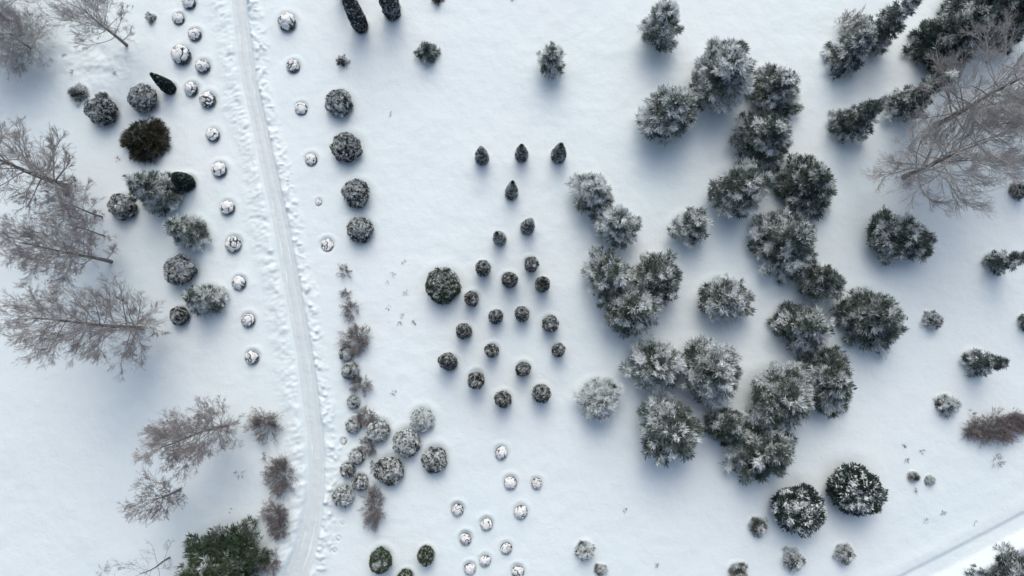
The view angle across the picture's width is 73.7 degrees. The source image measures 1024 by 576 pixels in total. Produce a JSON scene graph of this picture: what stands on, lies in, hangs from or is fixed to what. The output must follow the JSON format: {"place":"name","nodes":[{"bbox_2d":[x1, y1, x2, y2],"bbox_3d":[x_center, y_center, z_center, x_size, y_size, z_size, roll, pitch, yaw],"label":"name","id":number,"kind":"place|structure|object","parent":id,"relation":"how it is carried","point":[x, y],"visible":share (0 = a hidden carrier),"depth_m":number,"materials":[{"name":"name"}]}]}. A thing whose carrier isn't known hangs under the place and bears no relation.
{"place":"outdoors","nodes":[
{"label":"outdoors","id":0,"kind":"place"},
{"bbox_2d":[231,0,323,575],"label":"path","id":1,"kind":"structure","parent":0,"point":[312,516],"depth_m":60.28,"materials":[{"name":"snow"}]},
{"bbox_2d":[0,0,1023,575],"bbox_3d":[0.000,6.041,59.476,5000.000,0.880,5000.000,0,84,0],"label":"snow ground","id":2,"kind":"structure","parent":0,"point":[70,470],"depth_m":60.17,"materials":[{"name":"snow"}]},
{"bbox_2d":[0,0,47,81],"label":"birch tree","id":3,"kind":"object","parent":2,"relation":"on","point":[7,21],"visible":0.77,"depth_m":59.21,"materials":[{"name":"grey plant"}]},
{"bbox_2d":[0,0,58,81],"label":"bare tree","id":4,"kind":"object","parent":2,"relation":"on","point":[30,35],"visible":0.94,"depth_m":59.89,"materials":[{"name":"grey plant"}]},
{"bbox_2d":[0,114,83,223],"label":"birch tree","id":5,"kind":"object","parent":2,"relation":"on","point":[47,173],"visible":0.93,"depth_m":55.80,"materials":[{"name":"grey plant"}]},
{"bbox_2d":[0,205,118,291],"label":"birch tree","id":6,"kind":"object","parent":2,"relation":"on","point":[39,261],"visible":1,"depth_m":52.04,"materials":[{"name":"grey plant"}]},
{"bbox_2d":[23,174,106,242],"bbox_3d":[-36.328,-6.548,56.467,5.423,9.283,5.636,0,84,0],"label":"bare tree","id":7,"kind":"object","parent":2,"relation":"on","point":[60,190],"visible":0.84,"depth_m":55.56,"materials":[{"name":"grey plant"}]},
{"bbox_2d":[66,82,89,105],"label":"juniper","id":8,"kind":"object","parent":2,"relation":"on","point":[75,92],"visible":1,"depth_m":61.74,"materials":[{"name":"plant"}]},
{"bbox_2d":[40,194,118,258],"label":"bare tree","id":9,"kind":"object","parent":2,"relation":"on","point":[75,217],"visible":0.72,"depth_m":56.23,"materials":[{"name":"grey plant"}]},
{"bbox_2d":[30,0,134,51],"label":"bare tree","id":10,"kind":"object","parent":2,"relation":"on","point":[97,24],"visible":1,"depth_m":56.65,"materials":[{"name":"grey plant"}]},
{"bbox_2d":[0,271,172,380],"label":"birch tree","id":11,"kind":"object","parent":2,"relation":"on","point":[89,326],"visible":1,"depth_m":50.74,"materials":[{"name":"grey plant"}]},
{"bbox_2d":[83,96,118,126],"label":"globe shrub","id":12,"kind":"object","parent":2,"relation":"on","point":[100,111],"visible":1,"depth_m":60.41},
{"bbox_2d":[106,193,137,220],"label":"globe shrub","id":13,"kind":"object","parent":2,"relation":"on","point":[120,207],"visible":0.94,"depth_m":59.73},
{"bbox_2d":[105,538,173,575],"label":"bare tree","id":14,"kind":"object","parent":2,"relation":"on","point":[164,560],"visible":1,"depth_m":54.40,"materials":[{"name":"grey plant"}]},
{"bbox_2d":[127,82,157,112],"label":"globe shrub","id":15,"kind":"object","parent":2,"relation":"on","point":[142,97],"visible":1,"depth_m":60.73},
{"bbox_2d":[117,113,170,163],"bbox_3d":[-32.681,-13.227,60.279,4.846,3.442,4.502,-30,85,-3],"label":"yew bush","id":16,"kind":"object","parent":2,"relation":"on","point":[145,139],"visible":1,"depth_m":60.41,"materials":[{"name":"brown plant"}]},
{"bbox_2d":[116,468,186,524],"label":"bare tree","id":17,"kind":"object","parent":2,"relation":"on","point":[168,500],"visible":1,"depth_m":53.94,"materials":[{"name":"brown plant"}]},
{"bbox_2d":[122,169,187,217],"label":"spruce","id":18,"kind":"object","parent":2,"relation":"on","point":[152,190],"visible":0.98,"depth_m":58.55,"materials":[{"name":"green plant"}]},
{"bbox_2d":[149,72,175,94],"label":"column conifer","id":19,"kind":"object","parent":2,"relation":"on","point":[165,85],"depth_m":60.59,"materials":[{"name":"plant"}]},
{"bbox_2d":[169,306,189,325],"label":"globe shrub","id":20,"kind":"object","parent":2,"relation":"on","point":[179,315],"visible":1,"depth_m":59.11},
{"bbox_2d":[163,254,197,285],"bbox_3d":[-29.024,-1.571,59.421,2.786,2.177,2.819,-42,86,-4],"label":"globe shrub","id":21,"kind":"object","parent":2,"relation":"on","point":[180,269],"visible":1,"depth_m":58.85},
{"bbox_2d":[170,44,190,64],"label":"snow capped shrub","id":22,"kind":"object","parent":2,"relation":"on","point":[180,54],"visible":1,"depth_m":61.61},
{"bbox_2d":[170,172,195,191],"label":"column conifer","id":23,"kind":"object","parent":2,"relation":"on","point":[184,181],"depth_m":59.47,"materials":[{"name":"plant"}]},
{"bbox_2d":[162,212,211,251],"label":"spruce","id":24,"kind":"object","parent":2,"relation":"on","point":[185,230],"visible":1,"depth_m":58.80,"materials":[{"name":"green plant"}]},
{"bbox_2d":[132,396,244,482],"bbox_3d":[-24.746,11.691,52.712,6.046,13.080,6.634,0,84,0],"label":"bare tree","id":25,"kind":"object","parent":2,"relation":"on","point":[176,433],"visible":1,"depth_m":51.21,"materials":[{"name":"grey plant"}]},
{"bbox_2d":[181,282,229,317],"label":"spruce","id":26,"kind":"object","parent":2,"relation":"on","point":[199,299],"visible":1,"depth_m":58.23,"materials":[{"name":"green plant"}]},
{"bbox_2d":[199,91,215,107],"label":"snow capped shrub","id":27,"kind":"object","parent":2,"relation":"on","point":[207,99],"visible":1,"depth_m":61.34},
{"bbox_2d":[173,513,272,575],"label":"green pine","id":28,"kind":"object","parent":2,"relation":"on","point":[233,553],"visible":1,"depth_m":55.54,"materials":[{"name":"green plant"}]},
{"bbox_2d":[243,406,283,446],"bbox_3d":[-21.323,11.814,58.255,3.745,1.971,3.297,16,84,2],"label":"bare bush","id":29,"kind":"object","parent":2,"relation":"on","point":[255,420],"visible":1,"depth_m":58.38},
{"bbox_2d":[256,547,282,575],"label":"bare bush","id":30,"kind":"object","parent":2,"relation":"on","point":[271,567],"visible":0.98,"depth_m":57.22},
{"bbox_2d":[257,496,288,532],"bbox_3d":[-20.142,19.217,57.526,3.076,1.829,2.558,31,85,3],"label":"bare bush","id":31,"kind":"object","parent":2,"relation":"on","point":[278,509],"visible":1,"depth_m":57.62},
{"bbox_2d":[259,452,298,500],"bbox_3d":[-19.701,16.036,57.847,3.429,1.831,4.160,0,84,0],"label":"bare bush","id":32,"kind":"object","parent":2,"relation":"on","point":[282,486],"visible":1,"depth_m":57.97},
{"bbox_2d":[277,12,295,30],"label":"snow capped shrub","id":33,"kind":"object","parent":2,"relation":"on","point":[286,21],"visible":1,"depth_m":61.94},
{"bbox_2d":[325,88,353,116],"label":"globe shrub","id":34,"kind":"object","parent":2,"relation":"on","point":[338,102],"visible":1,"depth_m":60.64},
{"bbox_2d":[331,484,353,508],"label":"shrub","id":35,"kind":"object","parent":2,"relation":"on","point":[342,496],"visible":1,"depth_m":57.60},
{"bbox_2d":[329,132,362,162],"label":"globe shrub","id":36,"kind":"object","parent":2,"relation":"on","point":[345,147],"visible":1,"depth_m":60.18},
{"bbox_2d":[341,361,358,379],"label":"shrub","id":37,"kind":"object","parent":2,"relation":"on","point":[349,370],"visible":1,"depth_m":58.71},
{"bbox_2d":[335,323,374,360],"bbox_3d":[-13.809,4.648,59.186,3.675,1.637,3.334,0,84,0],"label":"bare bush","id":38,"kind":"object","parent":2,"relation":"on","point":[345,344],"visible":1,"depth_m":59.27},
{"bbox_2d":[341,178,369,208],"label":"globe shrub","id":39,"kind":"object","parent":2,"relation":"on","point":[355,192],"visible":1,"depth_m":59.84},
{"bbox_2d":[342,0,368,33],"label":"column conifer","id":40,"kind":"object","parent":2,"relation":"on","point":[356,17],"depth_m":59.75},
{"bbox_2d":[351,473,367,491],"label":"shrub","id":41,"kind":"object","parent":2,"relation":"on","point":[359,482],"visible":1,"depth_m":57.80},
{"bbox_2d":[346,216,373,242],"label":"globe shrub","id":42,"kind":"object","parent":2,"relation":"on","point":[361,229],"visible":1,"depth_m":59.51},
{"bbox_2d":[351,405,378,427],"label":"bare bush","id":43,"kind":"object","parent":2,"relation":"on","point":[362,423],"visible":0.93,"depth_m":58.64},
{"bbox_2d":[357,481,386,532],"bbox_3d":[-11.801,18.604,57.721,2.919,1.657,4.139,-23,85,-2],"label":"bare bush","id":44,"kind":"object","parent":2,"relation":"on","point":[371,509],"visible":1,"depth_m":57.77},
{"bbox_2d":[365,419,390,443],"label":"globe shrub","id":45,"kind":"object","parent":2,"relation":"on","point":[378,431],"visible":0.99,"depth_m":58.06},
{"bbox_2d":[368,546,391,574],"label":"dark shrub","id":46,"kind":"object","parent":2,"relation":"on","point":[380,561],"visible":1,"depth_m":56.42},
{"bbox_2d":[373,456,404,485],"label":"globe shrub","id":47,"kind":"object","parent":2,"relation":"on","point":[388,471],"visible":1,"depth_m":57.55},
{"bbox_2d":[379,0,400,20],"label":"column conifer","id":48,"kind":"object","parent":2,"relation":"on","point":[391,11],"depth_m":61.08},
{"bbox_2d":[392,428,420,457],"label":"globe shrub","id":49,"kind":"object","parent":2,"relation":"on","point":[406,442],"visible":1,"depth_m":57.77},
{"bbox_2d":[409,407,434,432],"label":"globe shrub","id":50,"kind":"object","parent":2,"relation":"on","point":[421,419],"visible":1,"depth_m":58.17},
{"bbox_2d":[416,545,434,566],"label":"dark shrub","id":51,"kind":"object","parent":2,"relation":"on","point":[425,555],"visible":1,"depth_m":56.78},
{"bbox_2d":[413,40,440,67],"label":"round shrub","id":52,"kind":"object","parent":2,"relation":"on","point":[427,51],"visible":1,"depth_m":61.63,"materials":[{"name":"plant"}]},
{"bbox_2d":[421,446,447,473],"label":"globe shrub","id":53,"kind":"object","parent":2,"relation":"on","point":[433,459],"visible":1,"depth_m":57.70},
{"bbox_2d":[425,267,461,304],"bbox_3d":[-6.072,-0.262,59.170,3.166,2.652,3.224,44,86,4],"label":"globe shrub","id":54,"kind":"object","parent":2,"relation":"on","point":[443,286],"visible":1,"depth_m":58.50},
{"bbox_2d":[437,352,457,370],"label":"cone shrub","id":55,"kind":"object","parent":2,"relation":"on","point":[447,361],"visible":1,"depth_m":57.54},
{"bbox_2d":[456,323,472,339],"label":"cone shrub","id":56,"kind":"object","parent":2,"relation":"on","point":[464,331],"visible":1,"depth_m":58.15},
{"bbox_2d":[467,371,484,389],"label":"cone shrub","id":57,"kind":"object","parent":2,"relation":"on","point":[475,380],"visible":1,"depth_m":57.38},
{"bbox_2d":[475,260,490,276],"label":"cone shrub","id":58,"kind":"object","parent":2,"relation":"on","point":[483,268],"visible":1,"depth_m":58.49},
{"bbox_2d":[494,390,511,407],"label":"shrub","id":59,"kind":"object","parent":2,"relation":"on","point":[502,398],"visible":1,"depth_m":57.52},
{"bbox_2d":[501,272,518,288],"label":"cone shrub","id":60,"kind":"object","parent":2,"relation":"on","point":[509,280],"visible":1,"depth_m":58.49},
{"bbox_2d":[532,384,551,403],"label":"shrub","id":61,"kind":"object","parent":2,"relation":"on","point":[542,393],"visible":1,"depth_m":57.41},
{"bbox_2d":[542,314,558,331],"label":"cone shrub","id":62,"kind":"object","parent":2,"relation":"on","point":[550,323],"visible":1,"depth_m":58.24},
{"bbox_2d":[536,40,565,78],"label":"pine tree","id":63,"kind":"object","parent":2,"relation":"on","point":[549,60],"visible":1,"depth_m":60.33,"materials":[{"name":"plant"}]},
{"bbox_2d":[551,142,566,163],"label":"cone shrub","id":64,"kind":"object","parent":2,"relation":"on","point":[558,154],"visible":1,"depth_m":59.69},
{"bbox_2d":[573,539,596,561],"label":"young conifer","id":65,"kind":"object","parent":2,"relation":"on","point":[585,551],"visible":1,"depth_m":57.26,"materials":[{"name":"grey plant"}]},
{"bbox_2d":[565,170,615,214],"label":"pine tree","id":66,"kind":"object","parent":2,"relation":"on","point":[590,190],"visible":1,"depth_m":58.46,"materials":[{"name":"grey plant"}]},
{"bbox_2d":[568,377,624,424],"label":"pine tree","id":67,"kind":"object","parent":2,"relation":"on","point":[598,399],"visible":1,"depth_m":57.18,"materials":[{"name":"grey plant"}]},
{"bbox_2d":[580,242,637,301],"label":"pine tree","id":68,"kind":"object","parent":2,"relation":"on","point":[605,270],"visible":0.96,"depth_m":57.18,"materials":[{"name":"grey plant"}]},
{"bbox_2d":[588,201,642,249],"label":"pine tree","id":69,"kind":"object","parent":2,"relation":"on","point":[616,226],"visible":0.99,"depth_m":57.76,"materials":[{"name":"grey plant"}]},
{"bbox_2d":[595,283,665,341],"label":"pine tree","id":70,"kind":"object","parent":2,"relation":"on","point":[629,312],"visible":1,"depth_m":56.92,"materials":[{"name":"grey plant"}]},
{"bbox_2d":[618,332,688,390],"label":"pine tree","id":71,"kind":"object","parent":2,"relation":"on","point":[652,362],"visible":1,"depth_m":56.76,"materials":[{"name":"grey plant"}]},
{"bbox_2d":[633,249,684,307],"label":"pine tree","id":72,"kind":"object","parent":2,"relation":"on","point":[660,274],"visible":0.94,"depth_m":57.23,"materials":[{"name":"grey plant"}]},
{"bbox_2d":[637,0,684,54],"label":"pine tree","id":73,"kind":"object","parent":2,"relation":"on","point":[660,24],"visible":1,"depth_m":59.21,"materials":[{"name":"grey plant"}]},
{"bbox_2d":[635,83,703,147],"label":"pine tree","id":74,"kind":"object","parent":2,"relation":"on","point":[670,109],"visible":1,"depth_m":58.05,"materials":[{"name":"grey plant"}]},
{"bbox_2d":[636,384,705,468],"bbox_3d":[12.784,11.891,56.317,6.030,6.397,6.904,-44,86,-4],"label":"pine tree","id":75,"kind":"object","parent":2,"relation":"on","point":[670,432],"visible":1,"depth_m":55.74,"materials":[{"name":"green plant"}]},
{"bbox_2d":[667,205,713,247],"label":"pine tree","id":76,"kind":"object","parent":2,"relation":"on","point":[690,225],"visible":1,"depth_m":58.79,"materials":[{"name":"grey plant"}]},
{"bbox_2d":[677,335,744,409],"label":"pine tree","id":77,"kind":"object","parent":2,"relation":"on","point":[712,371],"visible":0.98,"depth_m":56.05,"materials":[{"name":"grey plant"}]},
{"bbox_2d":[689,35,757,114],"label":"pine tree","id":78,"kind":"object","parent":2,"relation":"on","point":[722,75],"visible":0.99,"depth_m":57.97,"materials":[{"name":"green plant"}]},
{"bbox_2d":[699,405,747,448],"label":"pine tree","id":79,"kind":"object","parent":2,"relation":"on","point":[725,425],"visible":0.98,"depth_m":56.99,"materials":[{"name":"green plant"}]},
{"bbox_2d":[697,272,757,324],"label":"pine tree","id":80,"kind":"object","parent":2,"relation":"on","point":[722,299],"visible":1,"depth_m":57.47,"materials":[{"name":"grey plant"}]},
{"bbox_2d":[706,155,773,220],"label":"pine tree","id":81,"kind":"object","parent":2,"relation":"on","point":[737,192],"visible":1,"depth_m":57.71,"materials":[{"name":"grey plant"}]},
{"bbox_2d":[748,516,769,538],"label":"young conifer","id":82,"kind":"object","parent":2,"relation":"on","point":[760,527],"visible":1,"depth_m":57.69,"materials":[{"name":"grey plant"}]},
{"bbox_2d":[722,415,798,486],"bbox_3d":[21.109,13.551,55.885,5.886,7.044,7.186,39,86,4],"label":"pine tree","id":83,"kind":"object","parent":2,"relation":"on","point":[763,451],"visible":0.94,"depth_m":56.24,"materials":[{"name":"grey plant"}]},
{"bbox_2d":[727,110,795,175],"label":"pine tree","id":84,"kind":"object","parent":2,"relation":"on","point":[763,137],"visible":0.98,"depth_m":58.71,"materials":[{"name":"grey plant"}]},
{"bbox_2d":[744,62,804,120],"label":"pine tree","id":85,"kind":"object","parent":2,"relation":"on","point":[776,89],"visible":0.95,"depth_m":59.58,"materials":[{"name":"grey plant"}]},
{"bbox_2d":[742,356,815,430],"bbox_3d":[22.353,8.808,56.486,6.049,6.762,6.351,0,84,0],"label":"pine tree","id":86,"kind":"object","parent":2,"relation":"on","point":[782,395],"visible":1,"depth_m":55.73,"materials":[{"name":"grey plant"}]},
{"bbox_2d":[746,205,818,286],"bbox_3d":[23.659,-3.966,57.640,6.587,6.845,7.326,0,84,0],"label":"pine tree","id":87,"kind":"object","parent":2,"relation":"on","point":[788,243],"visible":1,"depth_m":58.17,"materials":[{"name":"green plant"}]},
{"bbox_2d":[782,546,806,572],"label":"young conifer","id":88,"kind":"object","parent":2,"relation":"on","point":[795,561],"visible":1,"depth_m":57.22,"materials":[{"name":"grey plant"}]},
{"bbox_2d":[770,482,827,538],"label":"mountain pine","id":89,"kind":"object","parent":2,"relation":"on","point":[800,510],"visible":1,"depth_m":56.05,"materials":[{"name":"plant"}]},
{"bbox_2d":[766,299,835,357],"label":"pine tree","id":90,"kind":"object","parent":2,"relation":"on","point":[805,328],"visible":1,"depth_m":57.65,"materials":[{"name":"grey plant"}]},
{"bbox_2d":[768,151,838,222],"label":"pine tree","id":91,"kind":"object","parent":2,"relation":"on","point":[809,187],"visible":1,"depth_m":59.09,"materials":[{"name":"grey plant"}]},
{"bbox_2d":[796,259,846,307],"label":"pine tree","id":92,"kind":"object","parent":2,"relation":"on","point":[827,281],"visible":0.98,"depth_m":57.96,"materials":[{"name":"green plant"}]},
{"bbox_2d":[796,345,856,419],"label":"pine tree","id":93,"kind":"object","parent":2,"relation":"on","point":[830,372],"visible":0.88,"depth_m":57.06,"materials":[{"name":"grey plant"}]},
{"bbox_2d":[831,543,856,565],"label":"young conifer","id":94,"kind":"object","parent":2,"relation":"on","point":[846,555],"visible":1,"depth_m":57.27,"materials":[{"name":"grey plant"}]},
{"bbox_2d":[819,23,879,81],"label":"spruce tree","id":95,"kind":"object","parent":2,"relation":"on","point":[849,54],"visible":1,"depth_m":59.96,"materials":[{"name":"green plant"}]},
{"bbox_2d":[833,5,867,34],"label":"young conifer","id":96,"kind":"object","parent":2,"relation":"on","point":[858,22],"visible":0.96,"depth_m":61.57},
{"bbox_2d":[825,462,888,517],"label":"mountain pine","id":97,"kind":"object","parent":2,"relation":"on","point":[855,489],"visible":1,"depth_m":56.18,"materials":[{"name":"plant"}]},
{"bbox_2d":[827,97,887,149],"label":"spruce tree","id":98,"kind":"object","parent":2,"relation":"on","point":[848,125],"visible":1,"depth_m":59.26,"materials":[{"name":"green plant"}]},
{"bbox_2d":[828,285,909,359],"bbox_3d":[30.505,2.448,57.346,6.754,6.115,5.842,22,85,2],"label":"pine tree","id":99,"kind":"object","parent":2,"relation":"on","point":[871,318],"visible":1,"depth_m":57.60,"materials":[{"name":"green plant"}]},
{"bbox_2d":[851,0,922,56],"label":"spruce tree","id":100,"kind":"object","parent":2,"relation":"on","point":[888,22],"visible":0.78,"depth_m":58.52,"materials":[{"name":"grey plant"}]},
{"bbox_2d":[864,204,937,265],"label":"pine tree","id":101,"kind":"object","parent":2,"relation":"on","point":[908,237],"visible":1,"depth_m":58.51,"materials":[{"name":"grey plant"}]},
{"bbox_2d":[883,68,959,122],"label":"spruce tree","id":102,"kind":"object","parent":2,"relation":"on","point":[902,104],"visible":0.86,"depth_m":59.02,"materials":[{"name":"green plant"}]},
{"bbox_2d":[920,310,944,330],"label":"young conifer","id":103,"kind":"object","parent":2,"relation":"on","point":[933,320],"visible":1,"depth_m":59.25,"materials":[{"name":"grey plant"}]},
{"bbox_2d":[859,81,1023,221],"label":"birch tree","id":104,"kind":"object","parent":2,"relation":"on","point":[1008,160],"visible":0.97,"depth_m":53.64,"materials":[{"name":"grey plant"}]},
{"bbox_2d":[932,394,961,418],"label":"young conifer","id":105,"kind":"object","parent":2,"relation":"on","point":[952,405],"visible":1,"depth_m":58.55,"materials":[{"name":"grey plant"}]},
{"bbox_2d":[902,4,999,79],"bbox_3d":[38.511,-21.845,58.546,6.328,8.678,5.865,33,85,3],"label":"dark spruce","id":106,"kind":"object","parent":2,"relation":"on","point":[947,28],"visible":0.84,"depth_m":59.09,"materials":[{"name":"green plant"}]},
{"bbox_2d":[908,6,1023,166],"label":"birch tree","id":107,"kind":"object","parent":2,"relation":"on","point":[995,85],"visible":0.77,"depth_m":53.54,"materials":[{"name":"grey plant"}]},
{"bbox_2d":[936,0,1020,52],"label":"dark spruce","id":108,"kind":"object","parent":2,"relation":"on","point":[951,6],"visible":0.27,"depth_m":58.67,"materials":[{"name":"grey plant"}]},
{"bbox_2d":[961,347,1010,378],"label":"spruce tree","id":109,"kind":"object","parent":2,"relation":"on","point":[978,361],"visible":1,"depth_m":58.03,"materials":[{"name":"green plant"}]},
{"bbox_2d":[959,405,1023,447],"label":"bare hedge","id":110,"kind":"object","parent":2,"relation":"on","point":[1017,426],"visible":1,"depth_m":58.38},
{"bbox_2d":[964,540,1023,575],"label":"hedge conifer","id":111,"kind":"object","parent":2,"relation":"on","point":[1015,567],"visible":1,"depth_m":57.23,"materials":[{"name":"grey plant"}]},
{"bbox_2d":[980,249,1023,276],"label":"spruce tree","id":112,"kind":"object","parent":2,"relation":"on","point":[998,261],"visible":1,"depth_m":58.73,"materials":[{"name":"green plant"}]},
{"bbox_2d":[989,0,1023,55],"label":"dark spruce","id":113,"kind":"object","parent":2,"relation":"on","point":[1020,19],"visible":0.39,"depth_m":60.06,"materials":[{"name":"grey plant"}]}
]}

